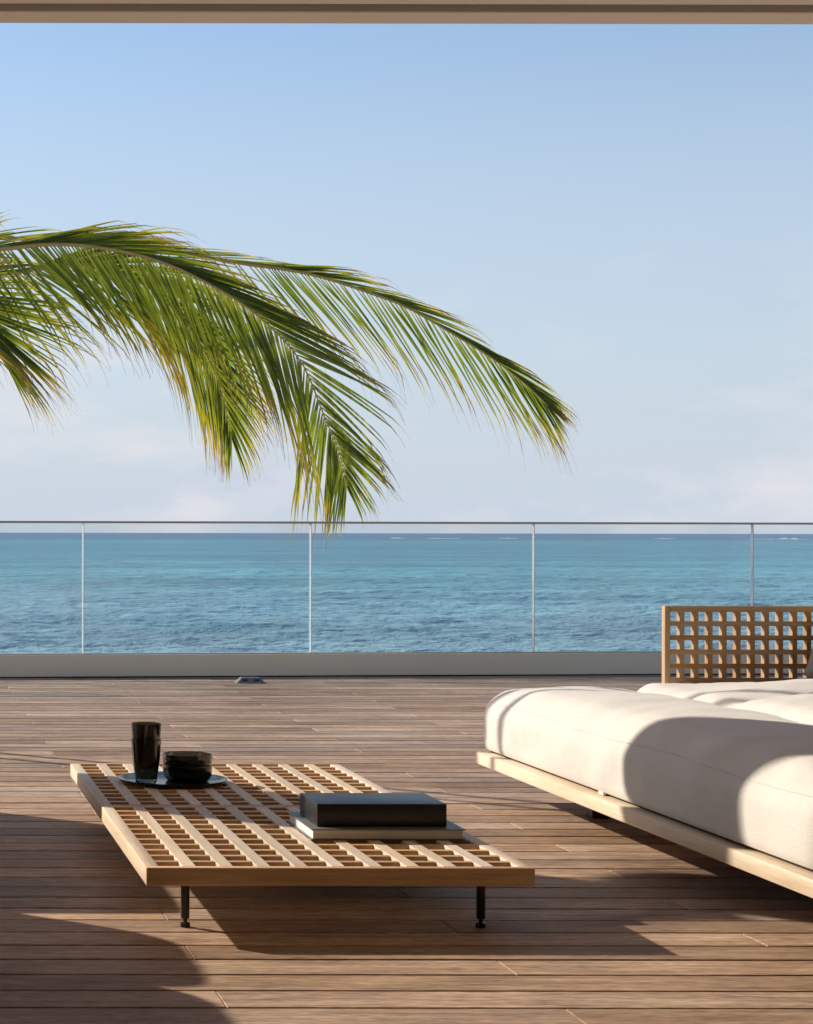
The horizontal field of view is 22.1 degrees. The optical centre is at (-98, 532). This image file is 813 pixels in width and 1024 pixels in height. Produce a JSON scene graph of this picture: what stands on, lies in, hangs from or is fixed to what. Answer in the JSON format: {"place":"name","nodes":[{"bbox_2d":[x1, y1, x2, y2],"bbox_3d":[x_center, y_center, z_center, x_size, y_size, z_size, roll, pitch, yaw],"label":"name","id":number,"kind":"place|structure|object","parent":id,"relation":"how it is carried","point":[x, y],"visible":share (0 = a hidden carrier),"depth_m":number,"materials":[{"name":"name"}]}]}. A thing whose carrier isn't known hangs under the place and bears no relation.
{"place":"outdoors","nodes":[
{"label":"outdoors","id":0,"kind":"place"},
{"bbox_2d":[0,209,582,550],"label":"palm tree","id":1,"kind":"object","parent":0,"point":[222,395],"visible":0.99,"depth_m":19.21,"materials":[{"name":"green plant"}]},
{"bbox_2d":[0,674,812,1023],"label":"deck base","id":2,"kind":"object","parent":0,"point":[606,920],"visible":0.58,"depth_m":4.96,"materials":[{"name":"brown wood"}]},
{"bbox_2d":[234,677,265,682],"bbox_3d":[2.204,0.935,12.400,0.186,0.035,0.116,0,0,0],"label":"deck light","id":3,"kind":"object","parent":2,"relation":"on","point":[249,680],"visible":1,"depth_m":12.36,"materials":[{"name":"metal"}]},
{"bbox_2d":[70,763,534,927],"bbox_3d":[1.035,0.871,5.663,0.918,0.160,2.094,0,0,0],"label":"table","id":4,"kind":"object","parent":2,"relation":"on","point":[236,828],"visible":0.87,"depth_m":5.01,"materials":[{"name":"brown wood"}]},
{"bbox_2d":[118,771,227,786],"bbox_3d":[0.856,0.783,6.187,0.343,0.014,0.343,0,0,0],"label":"plate","id":5,"kind":"object","parent":4,"relation":"on","point":[162,781],"visible":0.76,"depth_m":6.15,"materials":[{"name":"black glass"}]},
{"bbox_2d":[131,738,160,782],"bbox_3d":[0.767,0.717,6.150,0.095,0.137,0.095,0,0,0],"label":"tumbler","id":6,"kind":"object","parent":5,"relation":"on","point":[146,756],"visible":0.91,"depth_m":6.12,"materials":[{"name":"black glass"}]},
{"bbox_2d":[131,722,160,739],"bbox_3d":[0.767,0.668,6.150,0.095,0.137,0.095,0,0,33],"label":"tumbler","id":7,"kind":"object","parent":6,"relation":"in","point":[146,730],"visible":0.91,"depth_m":6.11,"materials":[{"name":"black glass"}]},
{"bbox_2d":[163,764,211,782],"bbox_3d":[0.904,0.760,6.200,0.148,0.051,0.148,0,0,-20],"label":"bowl","id":8,"kind":"object","parent":5,"relation":"on","point":[187,774],"visible":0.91,"depth_m":6.14,"materials":[{"name":"black glass"}]},
{"bbox_2d":[162,751,212,766],"bbox_3d":[0.904,0.726,6.200,0.148,0.051,0.148,0,0,-25],"label":"bowl","id":9,"kind":"object","parent":8,"relation":"on","point":[187,758],"visible":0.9,"depth_m":6.15,"materials":[{"name":"black glass"}]},
{"bbox_2d":[288,812,465,839],"bbox_3d":[1.250,0.777,5.186,0.397,0.028,0.312,0,0,0],"label":"book","id":10,"kind":"object","parent":4,"relation":"on","point":[312,831],"visible":0.63,"depth_m":5.04,"materials":[{"name":"white paper"}]},
{"bbox_2d":[300,793,446,826],"bbox_3d":[1.244,0.734,5.183,0.336,0.058,0.218,0,0,0],"label":"book","id":11,"kind":"object","parent":10,"relation":"on","point":[377,809],"visible":1,"depth_m":5.07,"materials":[{"name":"black paper"}]},
{"bbox_2d":[0,521,812,677],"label":"glass railing","id":12,"kind":"object","parent":2,"relation":"on","point":[107,665],"visible":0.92,"depth_m":12.97,"materials":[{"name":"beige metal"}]},
{"bbox_2d":[0,0,812,23],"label":"villa","id":13,"kind":"object","parent":2,"relation":"on","point":[467,11],"visible":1,"depth_m":7.05,"materials":[{"name":"beige paint"}]},
{"bbox_2d":[476,606,812,897],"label":"daybed","id":14,"kind":"object","parent":2,"relation":"on","point":[720,768],"visible":1,"depth_m":5.73,"materials":[{"name":"white fabric"}]},
{"bbox_2d":[802,647,812,678],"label":"throw pillow","id":15,"kind":"object","parent":14,"relation":"on","point":[808,671],"visible":1,"depth_m":6.86,"materials":[{"name":"beige fabric"}]},
{"bbox_2d":[0,533,812,652],"bbox_3d":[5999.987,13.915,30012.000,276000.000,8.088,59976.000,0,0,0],"label":"sea","id":16,"kind":"structure","parent":0,"point":[233,592],"depth_m":135.44,"materials":[{"name":"liquid"}]},
{"bbox_2d":[424,538,460,538],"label":"surf","id":17,"kind":"structure","parent":16,"relation":"on","point":[442,538],"depth_m":1446.59,"materials":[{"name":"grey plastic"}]},
{"bbox_2d":[0,23,812,533],"label":"sky","id":18,"kind":"structure","parent":0,"point":[624,212],"materials":[{"name":"blue"}]}
]}

